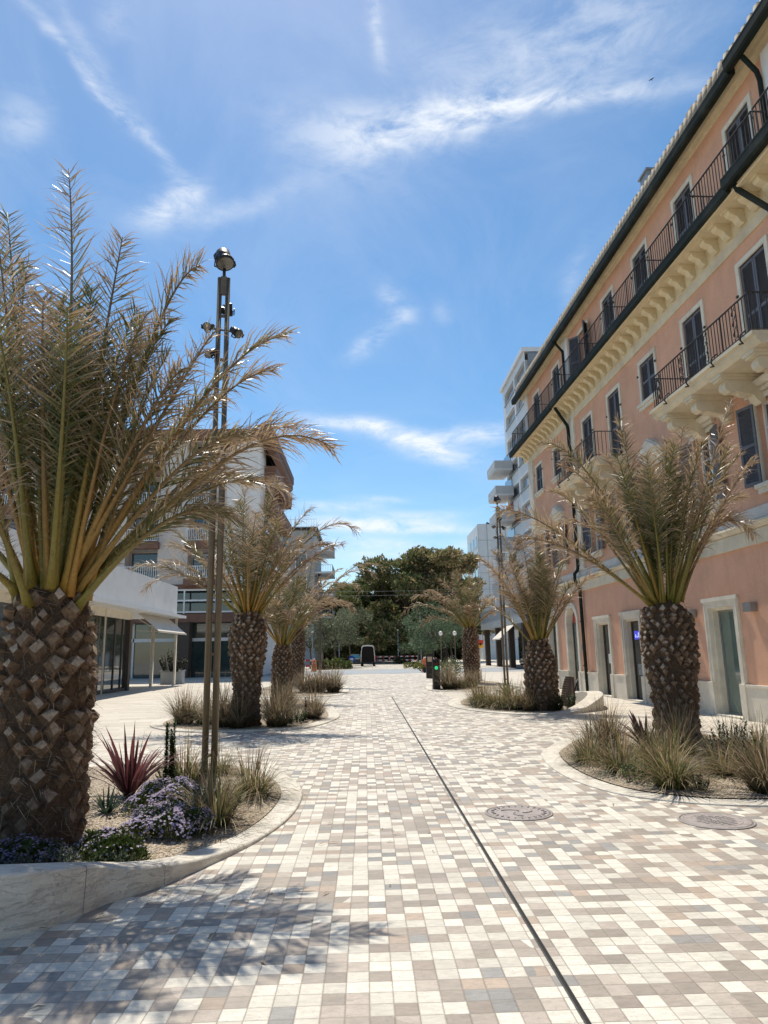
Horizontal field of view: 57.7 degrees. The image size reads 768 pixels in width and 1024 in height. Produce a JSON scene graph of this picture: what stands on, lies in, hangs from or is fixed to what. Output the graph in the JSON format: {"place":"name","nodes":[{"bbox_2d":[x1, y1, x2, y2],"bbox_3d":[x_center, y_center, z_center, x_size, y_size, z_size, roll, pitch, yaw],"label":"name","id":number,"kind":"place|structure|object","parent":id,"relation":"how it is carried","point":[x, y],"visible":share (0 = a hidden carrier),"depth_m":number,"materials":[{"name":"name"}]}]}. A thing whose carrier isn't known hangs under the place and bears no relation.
{"place":"outdoors","nodes":[
{"label":"outdoors","id":0,"kind":"place"},
{"bbox_2d":[130,667,523,678],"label":"cross road","id":1,"kind":"structure","parent":0,"point":[486,669],"depth_m":59.59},
{"bbox_2d":[336,664,412,669],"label":"promenade paving","id":2,"kind":"structure","parent":0,"point":[377,666],"depth_m":77.83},
{"bbox_2d":[359,645,375,665],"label":"van","id":3,"kind":"object","parent":2,"relation":"on","point":[367,654],"visible":0.95,"depth_m":84.73,"materials":[{"name":"white paint"}]},
{"bbox_2d":[0,0,759,592],"label":"sky","id":4,"kind":"structure","parent":0,"point":[423,189],"materials":[{"name":"blue"}]},
{"bbox_2d":[0,674,767,1023],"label":"promenade paving","id":5,"kind":"structure","parent":0,"point":[656,912],"depth_m":4.42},
{"bbox_2d":[0,759,302,938],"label":"planting bed","id":6,"kind":"object","parent":5,"relation":"on","point":[34,897],"visible":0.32,"depth_m":4.90,"materials":[{"name":"stone"}]},
{"bbox_2d":[0,832,74,863],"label":"flower cushion","id":7,"kind":"object","parent":6,"relation":"on","point":[36,844],"visible":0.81,"depth_m":5.21,"materials":[{"name":"purple plant"}]},
{"bbox_2d":[0,840,79,863],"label":"leafy shrub","id":8,"kind":"object","parent":6,"relation":"on","point":[60,857],"visible":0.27,"depth_m":5.02,"materials":[{"name":"green plant"}]},
{"bbox_2d":[70,826,133,854],"bbox_3d":[-2.254,2.658,5.647,0.586,0.217,0.459,-1,-11,-2],"label":"flower cushion","id":9,"kind":"object","parent":6,"relation":"on","point":[102,832],"visible":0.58,"depth_m":5.62,"materials":[{"name":"purple plant"}]},
{"bbox_2d":[89,784,132,813],"bbox_3d":[-2.768,2.905,7.028,0.478,0.281,0.555,-11,-15,41],"label":"agave","id":10,"kind":"object","parent":6,"relation":"on","point":[109,806],"visible":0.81,"depth_m":7.04,"materials":[{"name":"green plant"}]},
{"bbox_2d":[86,846,135,861],"bbox_3d":[-2.040,2.593,5.202,0.397,0.166,0.372,-4,-12,14],"label":"leafy shrub","id":11,"kind":"object","parent":6,"relation":"on","point":[120,858],"visible":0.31,"depth_m":5.24,"materials":[{"name":"green plant"}]},
{"bbox_2d":[75,832,151,861],"bbox_3d":[-2.094,2.629,5.469,0.601,0.221,0.451,-1,-11,-2],"label":"flower cushion","id":12,"kind":"object","parent":6,"relation":"on","point":[117,843],"visible":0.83,"depth_m":5.41,"materials":[{"name":"green plant"}]},
{"bbox_2d":[87,724,190,799],"bbox_3d":[-2.808,2.757,7.779,1.356,0.849,1.423,3,-12,-20],"label":"red cordyline","id":13,"kind":"object","parent":6,"relation":"on","point":[129,772],"visible":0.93,"depth_m":7.61,"materials":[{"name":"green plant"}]},
{"bbox_2d":[116,776,214,816],"bbox_3d":[-2.139,2.872,7.082,1.032,0.366,0.742,-1,-11,-2],"label":"flower cushion","id":14,"kind":"object","parent":6,"relation":"on","point":[149,794],"visible":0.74,"depth_m":6.95,"materials":[{"name":"purple plant"}]},
{"bbox_2d":[119,799,216,843],"bbox_3d":[-1.923,2.753,6.295,0.862,0.300,0.765,-1,-11,-2],"label":"flower cushion","id":15,"kind":"object","parent":6,"relation":"on","point":[177,812],"visible":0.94,"depth_m":6.11,"materials":[{"name":"purple plant"}]},
{"bbox_2d":[155,718,182,783],"bbox_3d":[-2.636,2.956,8.582,0.337,0.810,0.310,-1,-11,-2],"label":"columnar shrub","id":16,"kind":"object","parent":6,"relation":"on","point":[166,771],"visible":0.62,"depth_m":8.54,"materials":[{"name":"green plant"}]},
{"bbox_2d":[0,160,346,856],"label":"palm tree","id":17,"kind":"object","parent":6,"relation":"on","point":[49,715],"visible":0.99,"depth_m":6.16,"materials":[{"name":"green plant"}]},
{"bbox_2d":[142,730,235,786],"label":"ornamental grass","id":18,"kind":"object","parent":6,"relation":"on","point":[192,768],"depth_m":8.68,"materials":[{"name":"plant"}]},
{"bbox_2d":[135,735,276,841],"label":"ornamental grass","id":19,"kind":"object","parent":6,"relation":"on","point":[222,810],"depth_m":6.53,"materials":[{"name":"plant"}]},
{"bbox_2d":[197,745,243,778],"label":"ornamental grass","id":20,"kind":"object","parent":6,"relation":"on","point":[217,770],"depth_m":9.34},
{"bbox_2d":[201,248,243,773],"bbox_3d":[-2.430,-0.286,10.221,0.646,7.846,0.390,0,-12,-8],"label":"lamp mast","id":21,"kind":"object","parent":6,"relation":"on","point":[224,261],"visible":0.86,"depth_m":9.99,"materials":[{"name":"brown metal"}]},
{"bbox_2d":[199,737,312,806],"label":"ornamental grass","id":22,"kind":"object","parent":6,"relation":"on","point":[253,782],"depth_m":7.82,"materials":[{"name":"plant"}]},
{"bbox_2d":[150,698,339,732],"bbox_3d":[-3.513,5.744,20.182,4.628,0.143,11.038,-1,-11,-2],"label":"planting bed","id":23,"kind":"object","parent":5,"relation":"on","point":[332,713],"visible":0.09,"depth_m":15.99,"materials":[{"name":"stone"}]},
{"bbox_2d":[147,672,231,723],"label":"ornamental grass","id":24,"kind":"object","parent":23,"relation":"on","point":[184,712],"depth_m":16.37,"materials":[{"name":"plant"}]},
{"bbox_2d":[180,670,254,727],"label":"ornamental grass","id":25,"kind":"object","parent":23,"relation":"on","point":[222,707],"depth_m":15.44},
{"bbox_2d":[210,682,275,728],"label":"ornamental grass","id":26,"kind":"object","parent":23,"relation":"on","point":[234,722],"depth_m":15.22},
{"bbox_2d":[128,474,362,726],"bbox_3d":[-3.318,1.997,16.439,4.511,5.946,3.810,8,-15,-38],"label":"palm tree","id":27,"kind":"object","parent":23,"relation":"on","point":[247,641],"visible":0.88,"depth_m":16.07,"materials":[{"name":"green plant"}]},
{"bbox_2d":[236,671,326,726],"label":"ornamental grass","id":28,"kind":"object","parent":23,"relation":"on","point":[282,716],"depth_m":15.47,"materials":[{"name":"plant"}]},
{"bbox_2d":[229,566,357,697],"bbox_3d":[-3.080,4.105,23.686,4.425,4.665,2.933,-1,-11,-2],"label":"palm tree","id":29,"kind":"object","parent":23,"relation":"on","point":[282,657],"visible":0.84,"depth_m":23.32,"materials":[{"name":"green plant"}]},
{"bbox_2d":[292,680,336,718],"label":"ornamental grass","id":30,"kind":"object","parent":23,"relation":"on","point":[316,713],"depth_m":17.12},
{"bbox_2d":[261,685,349,697],"bbox_3d":[-3.880,8.258,32.614,4.631,0.143,13.295,-1,-11,-2],"label":"planting bed","id":31,"kind":"object","parent":5,"relation":"on","point":[344,690],"visible":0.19,"depth_m":28.47,"materials":[{"name":"stone"}]},
{"bbox_2d":[293,665,318,691],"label":"ornamental grass","id":32,"kind":"object","parent":31,"relation":"on","point":[301,682],"depth_m":28.77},
{"bbox_2d":[295,661,337,691],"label":"ornamental grass","id":33,"kind":"object","parent":31,"relation":"on","point":[320,688],"depth_m":28.45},
{"bbox_2d":[266,555,384,686],"bbox_3d":[-3.696,5.334,34.450,6.938,6.533,3.797,-6,-12,24],"label":"palm tree","id":34,"kind":"object","parent":31,"relation":"on","point":[298,649],"visible":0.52,"depth_m":34.41,"materials":[{"name":"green plant"}]},
{"bbox_2d":[311,656,360,692],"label":"ornamental grass","id":35,"kind":"object","parent":31,"relation":"on","point":[331,688],"depth_m":28.48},
{"bbox_2d":[425,680,518,691],"bbox_3d":[4.001,8.213,33.094,4.416,0.143,10.952,-1,-11,-2],"label":"planting bed","id":36,"kind":"object","parent":5,"relation":"on","point":[429,686],"visible":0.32,"depth_m":30.08,"materials":[{"name":"stone"}]},
{"bbox_2d":[432,658,440,688],"bbox_3d":[2.240,6.932,29.872,0.400,1.341,0.370,-1,-11,-2],"label":"bollard","id":37,"kind":"object","parent":36,"relation":"on","point":[435,663],"visible":0.94,"depth_m":29.78,"materials":[{"name":"black metal"}]},
{"bbox_2d":[425,657,468,688],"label":"ornamental grass","id":38,"kind":"object","parent":36,"relation":"on","point":[447,680],"depth_m":29.34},
{"bbox_2d":[401,569,508,678],"bbox_3d":[3.742,5.793,35.615,5.737,5.832,3.419,-1,-11,-2],"label":"palm tree","id":39,"kind":"object","parent":36,"relation":"on","point":[470,645],"visible":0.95,"depth_m":35.46,"materials":[{"name":"green plant"}]},
{"bbox_2d":[491,495,508,684],"bbox_3d":[5.513,3.563,32.594,0.711,8.867,0.429,-1,-11,2],"label":"lamp mast","id":40,"kind":"object","parent":36,"relation":"on","point":[497,499],"visible":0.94,"depth_m":32.40,"materials":[{"name":"brown metal"}]},
{"bbox_2d":[392,697,591,1023],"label":"slot drain","id":41,"kind":"object","parent":5,"relation":"on","point":[574,1000],"visible":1,"depth_m":4.23,"materials":[{"name":"metal"}]},
{"bbox_2d":[485,805,552,820],"bbox_3d":[1.345,2.998,6.961,0.670,0.017,0.670,-8,-13,32],"label":"manhole cover","id":42,"kind":"object","parent":5,"relation":"on","point":[519,813],"visible":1,"depth_m":6.92,"materials":[{"name":"metal"}]},
{"bbox_2d":[447,691,603,714],"bbox_3d":[4.112,5.690,21.373,4.360,0.451,8.112,-1,-11,-2],"label":"planting bed","id":43,"kind":"object","parent":5,"relation":"on","point":[585,698],"visible":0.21,"depth_m":18.50,"materials":[{"name":"stone"}]},
{"bbox_2d":[451,671,500,706],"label":"ornamental grass","id":44,"kind":"object","parent":43,"relation":"on","point":[480,699],"depth_m":19.91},
{"bbox_2d":[471,677,513,710],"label":"ornamental grass","id":45,"kind":"object","parent":43,"relation":"on","point":[498,700],"depth_m":19.04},
{"bbox_2d":[492,673,535,709],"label":"ornamental grass","id":46,"kind":"object","parent":43,"relation":"on","point":[512,706],"depth_m":18.66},
{"bbox_2d":[496,678,557,710],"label":"ornamental grass","id":47,"kind":"object","parent":43,"relation":"on","point":[529,700],"depth_m":18.18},
{"bbox_2d":[475,528,600,710],"bbox_3d":[4.201,2.830,19.006,3.447,5.079,2.510,-1,-11,-2],"label":"palm tree","id":48,"kind":"object","parent":43,"relation":"on","point":[536,606],"visible":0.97,"depth_m":18.70,"materials":[{"name":"green plant"}]},
{"bbox_2d":[561,676,577,705],"bbox_3d":[5.165,4.982,19.278,0.318,0.833,0.858,1,-12,-9],"label":"bench backrest","id":49,"kind":"object","parent":43,"relation":"on","point":[572,686],"visible":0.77,"depth_m":19.41,"materials":[{"name":"brown wood"}]},
{"bbox_2d":[541,730,767,806],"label":"planting bed","id":50,"kind":"object","parent":5,"relation":"on","point":[549,755],"visible":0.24,"depth_m":8.14,"materials":[{"name":"stone"}]},
{"bbox_2d":[551,732,605,766],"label":"ornamental grass","id":51,"kind":"object","parent":50,"relation":"on","point":[580,760],"depth_m":9.62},
{"bbox_2d":[549,706,634,760],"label":"ornamental grass","id":52,"kind":"object","parent":50,"relation":"on","point":[596,737],"depth_m":10.33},
{"bbox_2d":[570,691,654,746],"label":"ornamental grass","id":53,"kind":"object","parent":50,"relation":"on","point":[605,720],"depth_m":11.21,"materials":[{"name":"plant"}]},
{"bbox_2d":[567,720,660,780],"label":"ornamental grass","id":54,"kind":"object","parent":50,"relation":"on","point":[611,763],"depth_m":8.89,"materials":[{"name":"plant"}]},
{"bbox_2d":[493,394,766,738],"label":"palm tree","id":55,"kind":"object","parent":50,"relation":"on","point":[668,650],"visible":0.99,"depth_m":12.46,"materials":[{"name":"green plant"}]},
{"bbox_2d":[621,756,647,781],"bbox_3d":[3.020,3.075,8.347,0.363,0.285,0.319,-1,-11,-2],"label":"leafy shrub","id":56,"kind":"object","parent":50,"relation":"on","point":[631,774],"visible":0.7,"depth_m":8.34,"materials":[{"name":"green plant"}]},
{"bbox_2d":[615,710,668,748],"bbox_3d":[3.983,3.316,10.497,1.033,0.609,0.916,-1,-11,-2],"label":"red cordyline","id":57,"kind":"object","parent":50,"relation":"on","point":[634,722],"visible":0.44,"depth_m":10.58,"materials":[{"name":"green plant"}]},
{"bbox_2d":[610,718,695,763],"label":"ornamental grass","id":58,"kind":"object","parent":50,"relation":"on","point":[642,745],"depth_m":9.70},
{"bbox_2d":[625,688,721,754],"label":"ornamental grass","id":59,"kind":"object","parent":50,"relation":"on","point":[685,730],"depth_m":10.14,"materials":[{"name":"plant"}]},
{"bbox_2d":[612,704,738,795],"bbox_3d":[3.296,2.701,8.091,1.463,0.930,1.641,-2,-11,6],"label":"ornamental grass","id":60,"kind":"object","parent":50,"relation":"on","point":[668,779],"depth_m":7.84,"materials":[{"name":"plant"}]},
{"bbox_2d":[685,725,763,779],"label":"ornamental grass","id":61,"kind":"object","parent":50,"relation":"on","point":[717,765],"depth_m":8.60,"materials":[{"name":"plant"}]},
{"bbox_2d":[689,705,767,794],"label":"ornamental grass","id":62,"kind":"object","parent":50,"relation":"on","point":[755,777],"depth_m":7.60,"materials":[{"name":"plant"}]},
{"bbox_2d":[690,707,766,751],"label":"ornamental grass","id":63,"kind":"object","parent":50,"relation":"on","point":[726,730],"depth_m":10.74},
{"bbox_2d":[700,718,761,768],"bbox_3d":[4.511,3.006,9.071,0.804,0.655,0.734,-12,-15,42],"label":"leafy shrub","id":64,"kind":"object","parent":50,"relation":"on","point":[721,739],"visible":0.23,"depth_m":9.04,"materials":[{"name":"green plant"}]},
{"bbox_2d":[677,812,756,829],"bbox_3d":[3.098,2.876,6.502,0.670,0.014,0.670,5,-13,-27],"label":"manhole cover","id":65,"kind":"object","parent":5,"relation":"on","point":[718,821],"visible":1,"depth_m":6.46,"materials":[{"name":"metal"}]},
{"bbox_2d":[89,659,767,764],"bbox_3d":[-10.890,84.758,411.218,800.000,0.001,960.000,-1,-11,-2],"label":"ground","id":66,"kind":"structure","parent":0,"point":[117,710],"depth_m":20.44,"materials":[{"name":"beige stone"}]},
{"bbox_2d":[0,527,186,694],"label":"cafe pavilion","id":67,"kind":"structure","parent":66,"relation":"on","point":[120,602],"depth_m":32.96,"materials":[{"name":"white paint"}]},
{"bbox_2d":[0,429,293,678],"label":"apartment block","id":68,"kind":"structure","parent":66,"relation":"on","point":[191,602],"depth_m":54.26,"materials":[{"name":"beige paint"}]},
{"bbox_2d":[159,649,188,683],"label":"stone planter","id":69,"kind":"object","parent":66,"relation":"on","point":[166,677],"visible":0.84,"depth_m":40.86,"materials":[{"name":"grey stone"}]},
{"bbox_2d":[281,519,334,664],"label":"apartment block","id":70,"kind":"structure","parent":66,"relation":"on","point":[301,530],"depth_m":100.81,"materials":[{"name":"grey concrete"}]},
{"bbox_2d":[287,611,333,667],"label":"olive tree","id":71,"kind":"object","parent":66,"relation":"on","point":[315,635],"visible":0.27,"depth_m":78.21,"materials":[{"name":"green plant"}]},
{"bbox_2d":[308,609,360,662],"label":"olive tree","id":72,"kind":"object","parent":66,"relation":"on","point":[336,636],"visible":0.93,"depth_m":76.32,"materials":[{"name":"green plant"}]},
{"bbox_2d":[322,657,353,669],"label":"garden shrub","id":73,"kind":"object","parent":66,"relation":"on","point":[344,664],"visible":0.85,"depth_m":70.98,"materials":[{"name":"green plant"}]},
{"bbox_2d":[318,589,370,657],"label":"pine tree","id":74,"kind":"object","parent":66,"relation":"on","point":[357,600],"visible":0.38,"depth_m":108.75,"materials":[{"name":"green plant"}]},
{"bbox_2d":[326,605,373,656],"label":"olive tree","id":75,"kind":"object","parent":66,"relation":"on","point":[360,616],"visible":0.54,"depth_m":82.55,"materials":[{"name":"green plant"}]},
{"bbox_2d":[322,576,404,659],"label":"pine tree","id":76,"kind":"object","parent":66,"relation":"on","point":[364,586],"visible":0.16,"depth_m":113.22,"materials":[{"name":"green plant"}]},
{"bbox_2d":[324,626,462,660],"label":"hedge","id":77,"kind":"object","parent":66,"relation":"on","point":[458,654],"depth_m":134.14,"materials":[{"name":"green plant"}]},
{"bbox_2d":[341,545,457,658],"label":"pine tree","id":78,"kind":"object","parent":66,"relation":"on","point":[379,630],"visible":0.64,"depth_m":104.14,"materials":[{"name":"green plant"}]},
{"bbox_2d":[374,602,438,661],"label":"pine tree","id":79,"kind":"object","parent":66,"relation":"on","point":[391,650],"visible":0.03,"depth_m":117.10,"materials":[{"name":"green plant"}]},
{"bbox_2d":[398,618,436,660],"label":"olive tree","id":80,"kind":"object","parent":66,"relation":"on","point":[402,646],"visible":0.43,"depth_m":82.58,"materials":[{"name":"green plant"}]},
{"bbox_2d":[401,600,463,656],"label":"olive tree","id":81,"kind":"object","parent":66,"relation":"on","point":[426,635],"visible":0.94,"depth_m":72.86,"materials":[{"name":"green plant"}]},
{"bbox_2d":[403,545,482,661],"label":"pine tree","id":82,"kind":"object","parent":66,"relation":"on","point":[449,560],"visible":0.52,"depth_m":102.51,"materials":[{"name":"green plant"}]},
{"bbox_2d":[425,606,480,662],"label":"olive tree","id":83,"kind":"object","parent":66,"relation":"on","point":[452,642],"visible":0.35,"depth_m":76.54,"materials":[{"name":"green plant"}]},
{"bbox_2d":[448,576,494,635],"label":"pine tree","id":84,"kind":"object","parent":66,"relation":"on","point":[475,579],"visible":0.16,"depth_m":109.22,"materials":[{"name":"green plant"}]},
{"bbox_2d":[467,522,518,659],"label":"apartment block","id":85,"kind":"structure","parent":66,"relation":"on","point":[480,539],"depth_m":131.58,"materials":[{"name":"white concrete"}]},
{"bbox_2d":[480,563,535,668],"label":"shop row","id":86,"kind":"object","parent":66,"relation":"on","point":[491,622],"visible":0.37,"depth_m":69.00,"materials":[{"name":"grey stone"}]},
{"bbox_2d":[509,0,767,723],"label":"orange palazzo","id":87,"kind":"structure","parent":66,"relation":"on","point":[659,330],"depth_m":17.58,"materials":[{"name":"paint"}]},
{"bbox_2d":[534,459,544,498],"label":"window","id":88,"kind":"structure","parent":87,"relation":"in","point":[539,476],"depth_m":31.92,"materials":[{"name":"stone"}]},
{"bbox_2d":[547,608,560,688],"bbox_3d":[7.356,5.789,29.894,0.325,3.410,1.640,0,-11,-3],"label":"door","id":89,"kind":"structure","parent":87,"relation":"in","point":[553,638],"depth_m":30.29,"materials":[{"name":"stone"}]},
{"bbox_2d":[551,441,563,484],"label":"window","id":90,"kind":"structure","parent":87,"relation":"in","point":[556,475],"depth_m":29.45,"materials":[{"name":"stone"}]},
{"bbox_2d":[550,505,567,571],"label":"window","id":91,"kind":"structure","parent":87,"relation":"in","point":[557,510],"depth_m":28.91,"materials":[{"name":"stone"}]},
{"bbox_2d":[565,603,582,690],"bbox_3d":[7.487,5.254,27.251,0.325,3.410,1.640,0,-11,-3],"label":"door","id":92,"kind":"structure","parent":87,"relation":"in","point":[572,630],"depth_m":27.70,"materials":[{"name":"stone"}]},
{"bbox_2d":[568,319,589,370],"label":"window","id":93,"kind":"structure","parent":87,"relation":"in","point":[573,341],"depth_m":26.37,"materials":[{"name":"wood"}]},
{"bbox_2d":[580,409,595,461],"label":"window","id":94,"kind":"structure","parent":87,"relation":"in","point":[588,426],"depth_m":25.59,"materials":[{"name":"stone"}]},
{"bbox_2d":[581,496,603,557],"bbox_3d":[7.512,0.454,24.801,0.480,2.350,1.865,0,-11,-3],"label":"window","id":95,"kind":"structure","parent":87,"relation":"in","point":[588,539],"depth_m":25.21,"materials":[{"name":"stone"}]},
{"bbox_2d":[592,614,614,697],"bbox_3d":[7.766,4.938,23.938,0.570,2.730,1.640,0,-11,-3],"label":"door","id":96,"kind":"structure","parent":87,"relation":"in","point":[605,664],"depth_m":24.32,"materials":[{"name":"stone"}]},
{"bbox_2d":[600,284,615,332],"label":"window","id":97,"kind":"structure","parent":87,"relation":"in","point":[611,288],"depth_m":23.55,"materials":[{"name":"stone"}]},
{"bbox_2d":[605,382,625,455],"bbox_3d":[7.594,-2.840,22.818,0.130,2.520,1.280,0,-11,-3],"label":"window","id":98,"kind":"structure","parent":87,"relation":"in","point":[614,406],"depth_m":23.01,"materials":[{"name":"stone"}]},
{"bbox_2d":[618,610,646,703],"bbox_3d":[7.888,4.433,21.472,0.570,2.740,1.640,0,-11,-3],"label":"door","id":99,"kind":"structure","parent":87,"relation":"in","point":[634,681],"depth_m":21.86,"materials":[{"name":"stone"}]},
{"bbox_2d":[630,237,650,294],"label":"window","id":100,"kind":"structure","parent":87,"relation":"in","point":[644,243],"depth_m":20.94,"materials":[{"name":"stone"}]},
{"bbox_2d":[636,346,659,412],"bbox_3d":[7.768,-3.846,20.323,0.360,1.540,1.360,0,-11,-3],"label":"window","id":101,"kind":"structure","parent":87,"relation":"in","point":[648,369],"depth_m":20.43,"materials":[{"name":"stone"}]},
{"bbox_2d":[638,438,669,527],"bbox_3d":[7.756,-0.773,19.750,0.490,2.750,1.865,0,-11,-3],"label":"window","id":102,"kind":"structure","parent":87,"relation":"in","point":[651,442],"depth_m":19.77,"materials":[{"name":"stone"}]},
{"bbox_2d":[670,173,696,243],"bbox_3d":[7.803,-7.420,18.036,0.130,2.160,1.220,0,-11,-3],"label":"window","id":103,"kind":"structure","parent":87,"relation":"in","point":[689,180],"depth_m":18.23,"materials":[{"name":"stone"}]},
{"bbox_2d":[679,298,709,377],"bbox_3d":[7.855,-3.911,17.532,0.130,2.520,1.280,0,-11,-3],"label":"window","id":104,"kind":"structure","parent":87,"relation":"in","point":[695,325],"depth_m":17.69,"materials":[{"name":"stone"}]},
{"bbox_2d":[677,415,724,515],"bbox_3d":[7.893,-1.103,17.116,0.480,2.350,1.865,0,-11,-3],"label":"window","id":105,"kind":"structure","parent":87,"relation":"in","point":[707,422],"depth_m":17.14,"materials":[{"name":"stone"}]},
{"bbox_2d":[700,594,749,720],"bbox_3d":[8.148,3.360,16.227,0.570,2.760,1.600,0,-11,-3],"label":"door","id":106,"kind":"structure","parent":87,"relation":"in","point":[722,617],"depth_m":16.53,"materials":[{"name":"stone"}]},
{"bbox_2d":[721,91,755,170],"bbox_3d":[7.930,-7.942,15.461,0.130,2.160,1.220,0,-11,-3],"label":"window","id":107,"kind":"structure","parent":87,"relation":"in","point":[747,100],"depth_m":15.63,"materials":[{"name":"stone"}]},
{"bbox_2d":[734,234,767,334],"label":"window","id":108,"kind":"structure","parent":87,"relation":"in","point":[753,273],"depth_m":15.04,"materials":[{"name":"stone"}]},
{"bbox_2d":[735,373,767,493],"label":"window","id":109,"kind":"structure","parent":87,"relation":"in","point":[747,421],"depth_m":14.97,"materials":[{"name":"stone"}]},
{"bbox_2d":[487,347,540,637],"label":"apartment tower","id":110,"kind":"structure","parent":0,"point":[515,488],"depth_m":79.80,"materials":[{"name":"white concrete"}]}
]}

